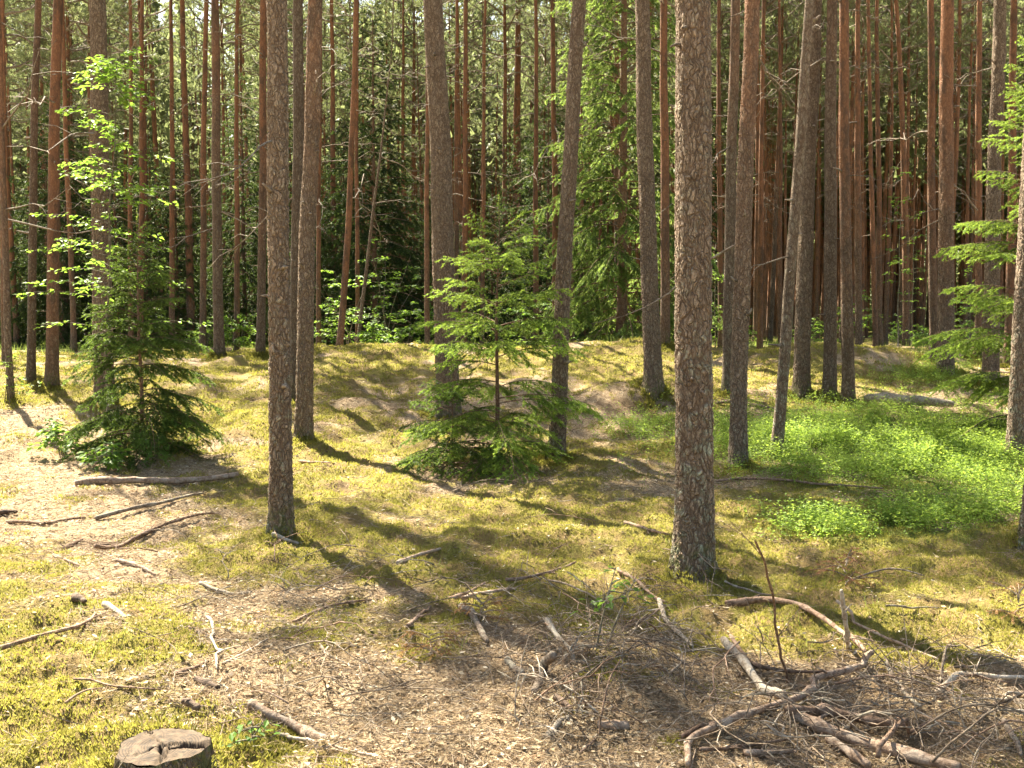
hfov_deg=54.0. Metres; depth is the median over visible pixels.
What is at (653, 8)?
pine tree
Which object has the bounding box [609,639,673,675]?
dry twig
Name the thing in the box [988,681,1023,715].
dry twig
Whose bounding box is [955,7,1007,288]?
pine tree
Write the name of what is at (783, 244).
pine tree
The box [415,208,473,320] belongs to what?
spruce tree
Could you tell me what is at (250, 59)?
pine tree
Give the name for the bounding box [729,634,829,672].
fallen branch
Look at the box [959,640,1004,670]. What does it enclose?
dry twig
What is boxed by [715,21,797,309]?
pine tree
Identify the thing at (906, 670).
dry twig
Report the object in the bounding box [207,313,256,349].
green shrub
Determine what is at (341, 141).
pine tree
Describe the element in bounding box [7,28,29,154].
pine tree
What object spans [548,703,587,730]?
dry twig
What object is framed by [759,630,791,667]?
dry twig
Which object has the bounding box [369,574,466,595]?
dry twig
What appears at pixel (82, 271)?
spruce tree
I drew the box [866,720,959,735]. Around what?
dry twig
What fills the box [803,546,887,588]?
dry sprig
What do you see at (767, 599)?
fallen branch
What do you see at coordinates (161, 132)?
pine tree
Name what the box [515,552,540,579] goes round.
dry twig
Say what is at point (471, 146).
pine tree
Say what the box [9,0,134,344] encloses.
pine tree
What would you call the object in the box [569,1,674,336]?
pine tree
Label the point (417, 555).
fallen branch
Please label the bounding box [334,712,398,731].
dry twig
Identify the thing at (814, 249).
pine tree
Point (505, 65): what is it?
pine tree
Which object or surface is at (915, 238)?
leafy sapling
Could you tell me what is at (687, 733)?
fallen branch
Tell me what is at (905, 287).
pine tree
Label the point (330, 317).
green shrub
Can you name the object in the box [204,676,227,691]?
dry twig
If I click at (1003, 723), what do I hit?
dry twig
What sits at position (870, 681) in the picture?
dry twig
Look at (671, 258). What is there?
spruce tree
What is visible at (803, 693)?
dry twig
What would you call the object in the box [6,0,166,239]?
pine tree
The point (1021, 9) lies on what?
pine tree
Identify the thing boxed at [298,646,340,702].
dry twig
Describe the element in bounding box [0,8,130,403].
pine tree
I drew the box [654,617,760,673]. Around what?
dry twig
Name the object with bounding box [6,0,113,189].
pine tree
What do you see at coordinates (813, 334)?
green shrub
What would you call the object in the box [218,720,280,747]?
leafy seedling
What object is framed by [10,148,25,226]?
pine tree
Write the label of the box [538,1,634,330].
pine tree
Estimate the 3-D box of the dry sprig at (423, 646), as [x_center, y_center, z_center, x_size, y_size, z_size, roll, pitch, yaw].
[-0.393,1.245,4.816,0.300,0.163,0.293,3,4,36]
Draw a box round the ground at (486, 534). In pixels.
[0,330,1023,767]
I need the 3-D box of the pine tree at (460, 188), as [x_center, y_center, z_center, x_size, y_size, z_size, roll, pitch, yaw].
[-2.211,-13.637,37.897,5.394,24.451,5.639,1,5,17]
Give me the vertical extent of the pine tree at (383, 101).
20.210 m
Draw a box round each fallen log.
[74,472,238,485]
[247,699,329,739]
[864,392,953,406]
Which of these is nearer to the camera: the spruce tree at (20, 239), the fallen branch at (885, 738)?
the fallen branch at (885, 738)
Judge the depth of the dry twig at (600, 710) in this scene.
3.96 m
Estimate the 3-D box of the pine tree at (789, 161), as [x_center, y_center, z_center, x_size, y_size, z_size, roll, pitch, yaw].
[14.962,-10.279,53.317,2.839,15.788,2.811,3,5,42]
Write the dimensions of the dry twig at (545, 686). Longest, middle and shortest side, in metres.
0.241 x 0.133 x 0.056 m
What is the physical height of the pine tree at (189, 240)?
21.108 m
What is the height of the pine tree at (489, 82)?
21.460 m
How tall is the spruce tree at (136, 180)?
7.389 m
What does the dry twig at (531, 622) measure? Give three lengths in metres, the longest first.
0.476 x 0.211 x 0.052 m
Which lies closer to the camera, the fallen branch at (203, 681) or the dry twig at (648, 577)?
the fallen branch at (203, 681)
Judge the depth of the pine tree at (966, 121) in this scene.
54.09 m
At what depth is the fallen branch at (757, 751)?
3.74 m
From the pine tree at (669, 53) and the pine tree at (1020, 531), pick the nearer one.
the pine tree at (1020, 531)
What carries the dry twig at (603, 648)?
on the ground at (486, 534)
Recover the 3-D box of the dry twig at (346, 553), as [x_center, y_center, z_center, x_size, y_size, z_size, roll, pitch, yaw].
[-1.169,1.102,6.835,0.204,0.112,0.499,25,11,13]
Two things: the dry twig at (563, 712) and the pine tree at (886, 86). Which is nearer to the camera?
the dry twig at (563, 712)
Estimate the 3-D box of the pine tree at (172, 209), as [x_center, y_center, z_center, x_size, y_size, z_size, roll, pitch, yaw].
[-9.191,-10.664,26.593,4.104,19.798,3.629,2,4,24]
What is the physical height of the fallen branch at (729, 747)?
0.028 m
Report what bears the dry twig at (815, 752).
on the ground at (486, 534)
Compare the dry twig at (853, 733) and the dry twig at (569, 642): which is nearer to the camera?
the dry twig at (853, 733)
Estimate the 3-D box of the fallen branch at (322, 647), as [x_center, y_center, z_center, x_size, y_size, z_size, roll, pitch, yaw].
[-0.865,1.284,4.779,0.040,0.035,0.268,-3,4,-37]
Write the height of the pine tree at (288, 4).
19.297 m
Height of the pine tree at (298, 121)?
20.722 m
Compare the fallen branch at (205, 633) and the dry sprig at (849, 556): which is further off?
the dry sprig at (849, 556)
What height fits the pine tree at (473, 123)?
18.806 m
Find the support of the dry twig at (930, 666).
on the ground at (486, 534)
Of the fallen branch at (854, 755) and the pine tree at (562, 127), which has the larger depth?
the pine tree at (562, 127)
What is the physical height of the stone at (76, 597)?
0.050 m
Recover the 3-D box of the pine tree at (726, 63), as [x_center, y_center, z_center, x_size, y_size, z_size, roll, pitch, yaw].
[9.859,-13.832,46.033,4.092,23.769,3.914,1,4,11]
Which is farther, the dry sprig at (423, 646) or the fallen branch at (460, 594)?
the fallen branch at (460, 594)
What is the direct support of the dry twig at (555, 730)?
on the ground at (486, 534)
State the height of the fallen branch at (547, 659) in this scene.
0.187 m
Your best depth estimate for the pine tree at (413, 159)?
45.03 m
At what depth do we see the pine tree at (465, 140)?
23.69 m
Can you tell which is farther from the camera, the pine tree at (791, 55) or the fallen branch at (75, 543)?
the pine tree at (791, 55)
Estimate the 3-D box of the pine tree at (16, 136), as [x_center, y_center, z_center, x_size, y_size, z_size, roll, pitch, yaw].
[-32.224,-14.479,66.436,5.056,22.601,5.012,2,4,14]
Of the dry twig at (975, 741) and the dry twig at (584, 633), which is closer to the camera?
the dry twig at (975, 741)
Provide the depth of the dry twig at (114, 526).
7.91 m
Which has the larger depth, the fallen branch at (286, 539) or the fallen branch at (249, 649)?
the fallen branch at (286, 539)
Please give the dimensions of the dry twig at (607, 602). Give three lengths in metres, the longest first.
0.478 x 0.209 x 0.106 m
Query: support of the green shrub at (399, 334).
on the ground at (486, 534)
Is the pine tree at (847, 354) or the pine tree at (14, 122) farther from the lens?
the pine tree at (14, 122)
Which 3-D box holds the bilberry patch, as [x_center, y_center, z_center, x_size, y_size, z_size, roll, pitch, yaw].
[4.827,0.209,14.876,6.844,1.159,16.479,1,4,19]
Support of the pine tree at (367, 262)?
on the ground at (486, 534)
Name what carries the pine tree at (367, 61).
on the ground at (486, 534)
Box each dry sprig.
[396,628,464,662]
[452,591,507,622]
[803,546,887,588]
[974,578,1023,623]
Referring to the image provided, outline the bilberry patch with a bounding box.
[587,353,1023,543]
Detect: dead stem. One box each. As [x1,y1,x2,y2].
[721,512,804,683]
[840,589,851,649]
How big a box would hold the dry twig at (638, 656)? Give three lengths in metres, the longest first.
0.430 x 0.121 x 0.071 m
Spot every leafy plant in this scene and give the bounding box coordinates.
[0,354,41,402]
[26,417,95,458]
[76,439,133,471]
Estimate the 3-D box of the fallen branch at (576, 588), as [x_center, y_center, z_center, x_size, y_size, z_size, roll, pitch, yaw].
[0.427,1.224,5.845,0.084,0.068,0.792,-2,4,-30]
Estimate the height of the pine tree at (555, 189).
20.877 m
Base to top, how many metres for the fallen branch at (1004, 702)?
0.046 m
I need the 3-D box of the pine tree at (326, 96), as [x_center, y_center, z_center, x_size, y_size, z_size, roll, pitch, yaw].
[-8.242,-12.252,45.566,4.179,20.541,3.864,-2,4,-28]
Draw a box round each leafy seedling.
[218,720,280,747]
[571,565,654,646]
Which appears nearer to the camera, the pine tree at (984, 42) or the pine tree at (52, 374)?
the pine tree at (52, 374)
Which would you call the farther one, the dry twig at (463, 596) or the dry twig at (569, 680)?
the dry twig at (463, 596)
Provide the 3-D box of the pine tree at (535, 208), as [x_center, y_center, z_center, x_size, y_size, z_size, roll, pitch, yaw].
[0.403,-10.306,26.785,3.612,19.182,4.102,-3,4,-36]
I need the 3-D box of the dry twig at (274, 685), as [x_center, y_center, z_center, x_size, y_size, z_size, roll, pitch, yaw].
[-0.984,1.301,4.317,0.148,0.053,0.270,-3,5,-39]
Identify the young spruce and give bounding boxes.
[53,208,229,472]
[390,358,516,480]
[392,195,609,484]
[911,36,1023,445]
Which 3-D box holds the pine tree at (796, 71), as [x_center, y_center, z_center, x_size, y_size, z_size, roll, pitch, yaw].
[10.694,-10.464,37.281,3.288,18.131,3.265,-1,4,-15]
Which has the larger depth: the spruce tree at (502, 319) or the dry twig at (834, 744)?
the spruce tree at (502, 319)
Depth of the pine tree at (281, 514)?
7.40 m
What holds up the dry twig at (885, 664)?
on the ground at (486, 534)
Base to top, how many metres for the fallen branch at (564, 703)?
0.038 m
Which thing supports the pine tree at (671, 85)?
on the ground at (486, 534)
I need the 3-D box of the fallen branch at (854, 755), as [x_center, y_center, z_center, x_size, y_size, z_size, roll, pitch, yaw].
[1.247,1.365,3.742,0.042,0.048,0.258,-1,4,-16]
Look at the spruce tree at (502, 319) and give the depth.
31.70 m
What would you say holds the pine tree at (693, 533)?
on the ground at (486, 534)
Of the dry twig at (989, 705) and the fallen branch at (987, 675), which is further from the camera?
the fallen branch at (987, 675)
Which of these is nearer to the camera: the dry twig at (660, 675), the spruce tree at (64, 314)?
the dry twig at (660, 675)
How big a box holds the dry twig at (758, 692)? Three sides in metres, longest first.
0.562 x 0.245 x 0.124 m
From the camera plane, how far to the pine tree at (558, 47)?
37.58 m
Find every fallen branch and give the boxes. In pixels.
[0,509,17,514]
[0,610,111,650]
[5,517,84,524]
[52,554,82,565]
[64,538,83,549]
[64,687,104,703]
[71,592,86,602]
[73,678,162,689]
[93,512,220,549]
[95,491,203,519]
[97,530,154,545]
[101,601,125,616]
[114,558,155,575]
[173,660,208,674]
[188,626,229,641]
[193,676,219,689]
[198,581,251,593]
[205,616,240,669]
[221,638,267,664]
[271,532,298,544]
[278,732,371,755]
[292,599,371,622]
[299,460,330,462]
[319,643,345,662]
[396,548,441,564]
[405,605,439,627]
[448,582,485,599]
[458,603,488,642]
[461,584,525,599]
[504,656,524,673]
[505,561,575,580]
[530,651,556,693]
[544,617,584,664]
[545,714,571,736]
[548,579,610,609]
[553,693,572,709]
[572,659,620,758]
[597,719,629,730]
[617,567,667,602]
[622,609,658,627]
[623,520,668,534]
[657,598,693,646]
[679,723,706,738]
[683,649,873,766]
[699,739,787,750]
[715,399,811,411]
[716,474,882,488]
[720,636,793,698]
[724,580,774,594]
[725,594,871,651]
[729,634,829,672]
[743,749,796,755]
[784,703,905,728]
[790,712,961,767]
[825,736,871,767]
[835,600,938,658]
[846,710,979,744]
[854,567,924,577]
[875,713,942,758]
[885,604,939,610]
[885,661,921,706]
[934,657,1023,695]
[938,644,960,683]
[954,660,1006,667]
[978,685,1023,723]
[1001,718,1022,755]
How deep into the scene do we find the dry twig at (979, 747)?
3.56 m
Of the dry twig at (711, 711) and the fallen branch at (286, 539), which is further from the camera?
the fallen branch at (286, 539)
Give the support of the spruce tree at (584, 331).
on the ground at (486, 534)
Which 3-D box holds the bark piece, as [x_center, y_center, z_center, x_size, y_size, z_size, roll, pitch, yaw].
[-1.255,1.253,3.939,0.086,0.044,0.037,1,4,21]
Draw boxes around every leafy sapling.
[13,47,210,411]
[712,260,723,346]
[840,290,880,332]
[882,166,922,345]
[901,211,925,340]
[954,268,983,336]
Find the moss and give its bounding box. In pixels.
[0,336,1023,767]
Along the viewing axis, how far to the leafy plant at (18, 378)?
14.55 m
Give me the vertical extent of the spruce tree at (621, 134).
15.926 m
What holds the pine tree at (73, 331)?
on the ground at (486, 534)
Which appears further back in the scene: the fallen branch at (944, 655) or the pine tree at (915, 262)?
the pine tree at (915, 262)
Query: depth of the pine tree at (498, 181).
59.85 m
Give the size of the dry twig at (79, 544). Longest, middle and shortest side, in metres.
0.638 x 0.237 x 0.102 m
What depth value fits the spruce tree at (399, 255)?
32.64 m
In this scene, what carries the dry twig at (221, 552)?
on the ground at (486, 534)
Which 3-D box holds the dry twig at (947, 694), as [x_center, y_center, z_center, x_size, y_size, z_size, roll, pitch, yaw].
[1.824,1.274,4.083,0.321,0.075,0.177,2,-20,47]
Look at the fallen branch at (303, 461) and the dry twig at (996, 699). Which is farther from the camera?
the fallen branch at (303, 461)
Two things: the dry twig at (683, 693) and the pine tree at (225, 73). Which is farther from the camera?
the pine tree at (225, 73)
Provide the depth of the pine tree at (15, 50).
36.07 m
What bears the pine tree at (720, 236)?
on the ground at (486, 534)
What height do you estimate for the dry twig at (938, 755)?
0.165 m
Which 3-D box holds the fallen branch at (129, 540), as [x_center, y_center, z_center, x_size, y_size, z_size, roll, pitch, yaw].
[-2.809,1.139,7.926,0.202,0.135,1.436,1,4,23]
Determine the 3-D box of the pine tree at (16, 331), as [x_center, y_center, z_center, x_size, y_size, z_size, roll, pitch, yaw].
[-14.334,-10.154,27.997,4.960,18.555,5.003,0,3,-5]
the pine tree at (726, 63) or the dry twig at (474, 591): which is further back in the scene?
the pine tree at (726, 63)
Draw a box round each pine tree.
[0,0,5,361]
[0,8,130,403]
[4,0,41,299]
[4,0,87,346]
[5,0,45,283]
[5,0,47,135]
[6,0,52,329]
[6,0,87,351]
[6,0,90,387]
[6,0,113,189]
[6,0,145,182]
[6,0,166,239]
[6,16,18,69]
[7,3,46,174]
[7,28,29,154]
[8,3,77,287]
[8,5,28,278]
[8,39,27,222]
[8,93,22,155]
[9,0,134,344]
[9,2,86,233]
[9,41,75,182]
[9,73,80,211]
[10,0,136,333]
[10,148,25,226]
[17,0,119,386]
[22,0,137,165]
[29,0,119,402]
[30,0,210,345]
[44,1,138,286]
[45,8,120,273]
[66,0,180,330]
[75,0,150,344]
[84,0,176,289]
[87,1,136,260]
[107,0,158,195]
[107,0,210,346]
[109,53,165,253]
[111,0,178,298]
[127,49,182,210]
[138,0,290,355]
[151,0,258,347]
[157,0,292,351]
[157,17,221,257]
[159,62,227,236]
[161,0,250,207]
[165,0,287,289]
[165,0,295,539]
[173,0,258,298]
[180,0,266,350]
[197,0,326,142]
[208,0,266,324]
[209,0,289,355]
[209,0,306,399]
[220,0,266,324]
[226,0,378,184]
[232,20,329,186]
[245,1,337,180]
[249,0,350,332]
[249,4,348,250]
[256,17,361,174]
[258,0,333,249]
[288,0,350,294]
[288,43,394,344]
[289,0,396,346]
[291,0,371,254]
[292,0,327,440]
[303,0,395,210]
[321,92,347,205]
[322,0,402,341]
[323,18,377,204]
[325,0,451,253]
[342,0,396,263]
[343,0,430,342]
[344,1,384,287]
[363,0,462,266]
[365,35,425,212]
[368,59,423,200]
[374,0,424,293]
[378,0,530,342]
[382,47,430,285]
[383,8,453,275]
[390,0,519,335]
[393,0,429,291]
[403,0,540,346]
[405,0,461,419]
[405,0,526,241]
[407,41,491,343]
[414,0,495,274]
[416,0,502,157]
[445,0,609,344]
[447,0,548,317]
[449,62,510,332]
[459,0,514,311]
[459,2,526,238]
[469,0,532,217]
[471,69,530,237]
[486,0,562,336]
[488,65,538,229]
[498,0,586,298]
[500,2,566,313]
[513,0,614,329]
[517,0,632,333]
[521,0,600,223]
[522,0,674,261]
[523,5,604,209]
[538,0,599,341]
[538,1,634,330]
[540,0,671,330]
[540,76,585,235]
[541,0,615,334]
[544,0,609,459]
[547,6,635,337]
[557,0,738,347]
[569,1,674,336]
[582,9,635,330]
[591,0,795,472]
[591,5,659,325]
[603,0,675,335]
[606,64,659,297]
[611,0,673,197]
[613,0,716,114]
[613,8,674,175]
[613,9,674,272]
[632,0,787,337]
[633,0,664,402]
[635,54,675,259]
[653,0,725,330]
[653,0,739,184]
[656,0,728,164]
[656,0,739,395]
[657,0,724,98]
[664,0,717,583]
[668,0,726,171]
[711,0,803,342]
[711,0,854,342]
[711,1,754,181]
[712,0,743,197]
[712,0,802,349]
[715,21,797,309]
[716,0,787,347]
[721,0,838,245]
[726,0,828,457]
[738,0,800,339]
[740,0,838,272]
[740,0,838,342]
[740,1,803,228]
[756,0,840,399]
[759,0,851,341]
[776,0,871,340]
[781,0,862,345]
[782,97,821,219]
[782,141,790,278]
[783,3,887,304]
[788,0,861,335]
[790,18,850,332]
[791,0,882,399]
[791,0,927,338]
[814,76,838,233]
[816,0,878,346]
[817,0,870,184]
[821,0,901,342]
[822,0,926,341]
[826,0,924,329]
[833,0,902,408]
[849,0,922,345]
[849,0,940,343]
[849,0,955,344]
[850,0,901,260]
[850,4,938,335]
[862,0,921,345]
[863,0,982,359]
[867,16,961,333]
[868,0,962,375]
[881,0,1023,338]
[882,237,885,320]
[889,0,961,317]
[898,0,1023,242]
[911,51,962,222]
[912,13,986,301]
[913,0,1009,338]
[915,0,1007,355]
[915,0,1023,267]
[926,0,1023,337]
[944,0,1007,386]
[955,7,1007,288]
[957,27,1005,258]
[963,5,1018,177]
[965,1,1023,201]
[970,0,1023,59]
[983,0,1023,363]
[1003,237,1006,294]
[1004,129,1023,458]
[1006,10,1023,103]
[1015,484,1023,550]
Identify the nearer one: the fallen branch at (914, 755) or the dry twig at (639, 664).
the fallen branch at (914, 755)
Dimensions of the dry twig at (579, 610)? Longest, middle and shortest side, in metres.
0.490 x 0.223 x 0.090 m
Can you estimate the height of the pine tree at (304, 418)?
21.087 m
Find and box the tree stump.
[114,728,218,767]
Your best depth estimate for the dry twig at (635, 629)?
4.57 m
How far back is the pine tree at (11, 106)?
65.30 m
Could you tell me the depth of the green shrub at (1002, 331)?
28.80 m
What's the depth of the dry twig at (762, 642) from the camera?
4.68 m
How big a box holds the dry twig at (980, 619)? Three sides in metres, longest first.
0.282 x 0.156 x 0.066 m
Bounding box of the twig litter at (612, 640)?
[0,406,1023,767]
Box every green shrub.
[184,316,231,345]
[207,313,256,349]
[314,256,391,344]
[314,295,354,343]
[348,238,431,342]
[353,319,398,343]
[379,301,434,343]
[407,293,459,343]
[498,293,551,344]
[523,305,582,342]
[748,325,765,343]
[792,317,840,343]
[823,303,854,332]
[863,313,910,343]
[902,325,928,348]
[954,306,1001,342]
[968,319,1004,341]
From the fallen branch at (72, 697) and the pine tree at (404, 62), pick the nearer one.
the fallen branch at (72, 697)
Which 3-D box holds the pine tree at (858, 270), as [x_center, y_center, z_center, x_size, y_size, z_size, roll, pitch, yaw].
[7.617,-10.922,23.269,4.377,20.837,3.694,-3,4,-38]
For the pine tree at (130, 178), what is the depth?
26.67 m
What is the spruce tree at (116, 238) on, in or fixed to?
on the ground at (486, 534)
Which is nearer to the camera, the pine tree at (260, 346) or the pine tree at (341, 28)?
the pine tree at (260, 346)
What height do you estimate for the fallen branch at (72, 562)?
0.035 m
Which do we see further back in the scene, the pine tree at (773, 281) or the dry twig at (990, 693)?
the pine tree at (773, 281)
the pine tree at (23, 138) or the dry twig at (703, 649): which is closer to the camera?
the dry twig at (703, 649)
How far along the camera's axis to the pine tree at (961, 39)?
32.30 m
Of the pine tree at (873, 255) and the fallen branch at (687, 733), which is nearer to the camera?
the fallen branch at (687, 733)
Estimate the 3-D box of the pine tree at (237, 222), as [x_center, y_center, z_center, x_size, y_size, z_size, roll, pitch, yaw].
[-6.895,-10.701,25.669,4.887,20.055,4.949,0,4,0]
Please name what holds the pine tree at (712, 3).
on the ground at (486, 534)
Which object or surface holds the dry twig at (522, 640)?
on the twig litter at (612, 640)
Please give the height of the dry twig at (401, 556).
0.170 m
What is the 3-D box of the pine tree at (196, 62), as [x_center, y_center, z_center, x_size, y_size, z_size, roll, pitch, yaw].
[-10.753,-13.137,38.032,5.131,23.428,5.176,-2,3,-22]
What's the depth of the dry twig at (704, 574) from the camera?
5.95 m
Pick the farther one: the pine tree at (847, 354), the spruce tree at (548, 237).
the spruce tree at (548, 237)
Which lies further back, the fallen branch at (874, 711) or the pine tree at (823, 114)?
the pine tree at (823, 114)
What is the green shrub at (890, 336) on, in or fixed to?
on the ground at (486, 534)
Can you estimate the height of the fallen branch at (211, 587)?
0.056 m
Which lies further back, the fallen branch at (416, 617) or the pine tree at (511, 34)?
the pine tree at (511, 34)
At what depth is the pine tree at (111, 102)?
45.68 m
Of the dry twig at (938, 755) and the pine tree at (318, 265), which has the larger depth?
the pine tree at (318, 265)
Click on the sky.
(202, 14)
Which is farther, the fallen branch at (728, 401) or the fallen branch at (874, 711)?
the fallen branch at (728, 401)
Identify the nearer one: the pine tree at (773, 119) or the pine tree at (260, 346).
the pine tree at (260, 346)
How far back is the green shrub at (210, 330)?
25.93 m
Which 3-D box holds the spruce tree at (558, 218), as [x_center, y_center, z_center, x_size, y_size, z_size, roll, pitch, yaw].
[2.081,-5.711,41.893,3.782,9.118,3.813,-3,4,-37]
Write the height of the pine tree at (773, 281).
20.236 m
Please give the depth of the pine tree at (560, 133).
65.72 m
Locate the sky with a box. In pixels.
[12,0,926,300]
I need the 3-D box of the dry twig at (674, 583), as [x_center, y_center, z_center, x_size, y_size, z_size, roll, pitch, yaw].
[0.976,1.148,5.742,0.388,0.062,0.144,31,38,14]
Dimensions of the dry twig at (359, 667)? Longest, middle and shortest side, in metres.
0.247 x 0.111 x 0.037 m
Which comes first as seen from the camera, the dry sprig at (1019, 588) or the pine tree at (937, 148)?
the dry sprig at (1019, 588)
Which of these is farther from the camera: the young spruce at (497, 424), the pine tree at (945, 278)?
the pine tree at (945, 278)
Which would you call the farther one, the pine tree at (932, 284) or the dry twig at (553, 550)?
the pine tree at (932, 284)
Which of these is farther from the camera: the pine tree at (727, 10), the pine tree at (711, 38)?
the pine tree at (711, 38)
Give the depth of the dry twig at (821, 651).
4.65 m
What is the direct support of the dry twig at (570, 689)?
on the ground at (486, 534)
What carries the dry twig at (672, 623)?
on the ground at (486, 534)
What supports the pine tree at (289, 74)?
on the ground at (486, 534)
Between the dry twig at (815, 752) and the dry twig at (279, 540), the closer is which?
the dry twig at (815, 752)
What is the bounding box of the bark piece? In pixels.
[181,698,200,710]
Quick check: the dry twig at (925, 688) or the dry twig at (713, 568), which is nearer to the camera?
the dry twig at (925, 688)
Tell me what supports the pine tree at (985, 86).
on the ground at (486, 534)
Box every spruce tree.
[0,77,125,348]
[0,164,44,344]
[0,196,46,339]
[13,109,90,332]
[43,153,127,341]
[76,180,168,347]
[111,138,198,336]
[114,205,154,303]
[124,144,232,348]
[158,161,212,334]
[180,221,233,340]
[181,73,268,346]
[232,177,289,338]
[240,92,329,336]
[289,191,354,345]
[314,5,434,345]
[314,121,394,340]
[314,156,368,326]
[351,149,421,339]
[360,161,434,339]
[391,206,460,342]
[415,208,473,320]
[453,222,489,339]
[467,194,527,345]
[476,120,551,341]
[489,70,598,344]
[525,135,598,333]
[531,0,722,345]
[574,206,614,340]
[640,107,752,340]
[641,244,674,333]
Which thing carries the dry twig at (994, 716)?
on the ground at (486, 534)
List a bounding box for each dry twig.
[33,537,118,551]
[74,547,157,566]
[97,523,144,529]
[115,624,177,661]
[149,525,181,533]
[158,599,232,635]
[172,559,211,575]
[176,586,272,618]
[200,501,226,525]
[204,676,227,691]
[213,545,235,577]
[219,714,262,737]
[237,655,281,677]
[243,665,288,703]
[262,544,356,572]
[263,674,312,695]
[266,531,307,561]
[270,578,311,589]
[271,573,339,597]
[276,604,383,641]
[282,632,387,676]
[291,580,371,596]
[293,668,369,701]
[295,603,348,620]
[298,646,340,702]
[315,568,395,589]
[319,628,354,663]
[322,676,389,721]
[327,530,355,565]
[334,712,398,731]
[341,678,485,696]
[348,656,369,682]
[350,585,376,597]
[363,545,433,567]
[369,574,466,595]
[378,613,411,644]
[395,577,483,605]
[402,589,523,612]
[442,653,553,674]
[443,591,505,609]
[453,472,527,490]
[461,561,480,574]
[464,610,544,640]
[495,637,530,724]
[502,562,542,595]
[502,630,542,657]
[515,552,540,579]
[517,655,598,712]
[522,673,567,705]
[526,725,595,737]
[529,628,692,652]
[530,604,596,626]
[531,507,596,520]
[532,664,594,687]
[533,689,572,717]
[534,693,589,730]
[535,653,630,700]
[537,543,565,557]
[541,575,594,606]
[542,561,565,587]
[544,622,589,658]
[544,685,618,728]
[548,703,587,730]
[553,668,583,694]
[554,638,639,664]
[555,674,645,725]
[556,629,626,657]
[562,592,607,642]
[562,634,653,666]
[563,626,631,657]
[565,668,613,692]
[567,571,602,594]
[569,620,609,651]
[573,608,664,637]
[574,635,647,712]
[576,643,605,661]
[585,580,634,618]
[585,633,617,667]
[586,607,654,650]
[586,630,688,664]
[588,657,655,708]
[593,655,614,664]
[596,579,625,608]
[604,602,639,621]
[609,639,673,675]
[613,586,668,606]
[615,615,646,654]
[616,629,712,655]
[617,596,676,612]
[618,624,665,672]
[618,662,648,666]
[619,604,668,677]
[621,603,653,657]
[622,568,656,604]
[626,606,664,617]
[627,583,651,603]
[632,567,663,593]
[632,608,686,633]
[638,616,692,634]
[640,609,675,632]
[644,669,676,684]
[645,631,693,652]
[646,638,704,672]
[649,573,700,603]
[651,590,693,603]
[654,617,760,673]
[661,625,698,703]
[662,548,727,593]
[668,708,707,728]
[670,634,752,672]
[678,684,799,741]
[683,681,781,728]
[685,607,722,647]
[689,599,712,619]
[698,553,738,596]
[699,640,739,706]
[705,700,770,711]
[709,704,789,767]
[714,613,774,666]
[717,678,781,712]
[717,718,738,745]
[721,723,782,764]
[735,720,831,744]
[748,613,769,668]
[752,688,879,736]
[753,697,796,711]
[753,711,784,731]
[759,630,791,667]
[762,703,818,764]
[763,686,844,722]
[768,724,828,767]
[771,745,860,767]
[777,697,816,726]
[783,647,848,664]
[799,679,832,724]
[802,740,866,748]
[804,692,899,720]
[807,631,883,648]
[807,702,871,739]
[811,649,862,663]
[823,673,931,704]
[827,708,903,727]
[834,672,976,704]
[843,630,879,646]
[849,629,896,668]
[855,671,923,734]
[860,669,904,701]
[864,632,954,672]
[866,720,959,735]
[871,694,943,741]
[883,645,942,682]
[884,656,969,727]
[884,717,898,730]
[890,649,1009,684]
[901,648,946,707]
[906,665,960,725]
[910,633,1016,664]
[910,708,969,746]
[912,692,1023,735]
[918,689,989,710]
[920,714,1023,757]
[928,733,957,753]
[931,687,1023,762]
[936,673,990,748]
[938,730,1012,752]
[940,692,1015,708]
[942,690,1023,704]
[951,697,1021,720]
[954,691,1019,704]
[954,712,1005,767]
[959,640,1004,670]
[960,696,1023,714]
[969,614,991,646]
[975,688,1021,740]
[975,707,1023,717]
[977,714,1023,732]
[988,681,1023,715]
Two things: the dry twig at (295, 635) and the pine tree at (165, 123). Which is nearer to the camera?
the dry twig at (295, 635)
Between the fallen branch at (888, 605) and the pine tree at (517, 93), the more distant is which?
the pine tree at (517, 93)
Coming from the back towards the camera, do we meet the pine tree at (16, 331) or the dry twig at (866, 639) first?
the pine tree at (16, 331)
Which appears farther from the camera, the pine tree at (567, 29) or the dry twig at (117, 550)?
the pine tree at (567, 29)
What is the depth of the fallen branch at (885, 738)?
3.77 m
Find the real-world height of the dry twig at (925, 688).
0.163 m
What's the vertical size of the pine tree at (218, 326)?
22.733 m
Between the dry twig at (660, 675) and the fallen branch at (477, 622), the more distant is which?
the fallen branch at (477, 622)
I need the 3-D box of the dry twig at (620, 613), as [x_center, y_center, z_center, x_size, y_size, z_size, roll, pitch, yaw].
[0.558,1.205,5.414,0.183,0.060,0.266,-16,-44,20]
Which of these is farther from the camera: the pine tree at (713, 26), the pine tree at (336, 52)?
the pine tree at (336, 52)
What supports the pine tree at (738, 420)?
on the ground at (486, 534)
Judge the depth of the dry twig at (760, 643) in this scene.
4.70 m
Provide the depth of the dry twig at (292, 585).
5.96 m
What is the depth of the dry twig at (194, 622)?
4.97 m
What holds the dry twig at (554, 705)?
on the ground at (486, 534)
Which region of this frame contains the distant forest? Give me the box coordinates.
[0,0,1023,339]
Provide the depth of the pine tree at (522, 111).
66.03 m

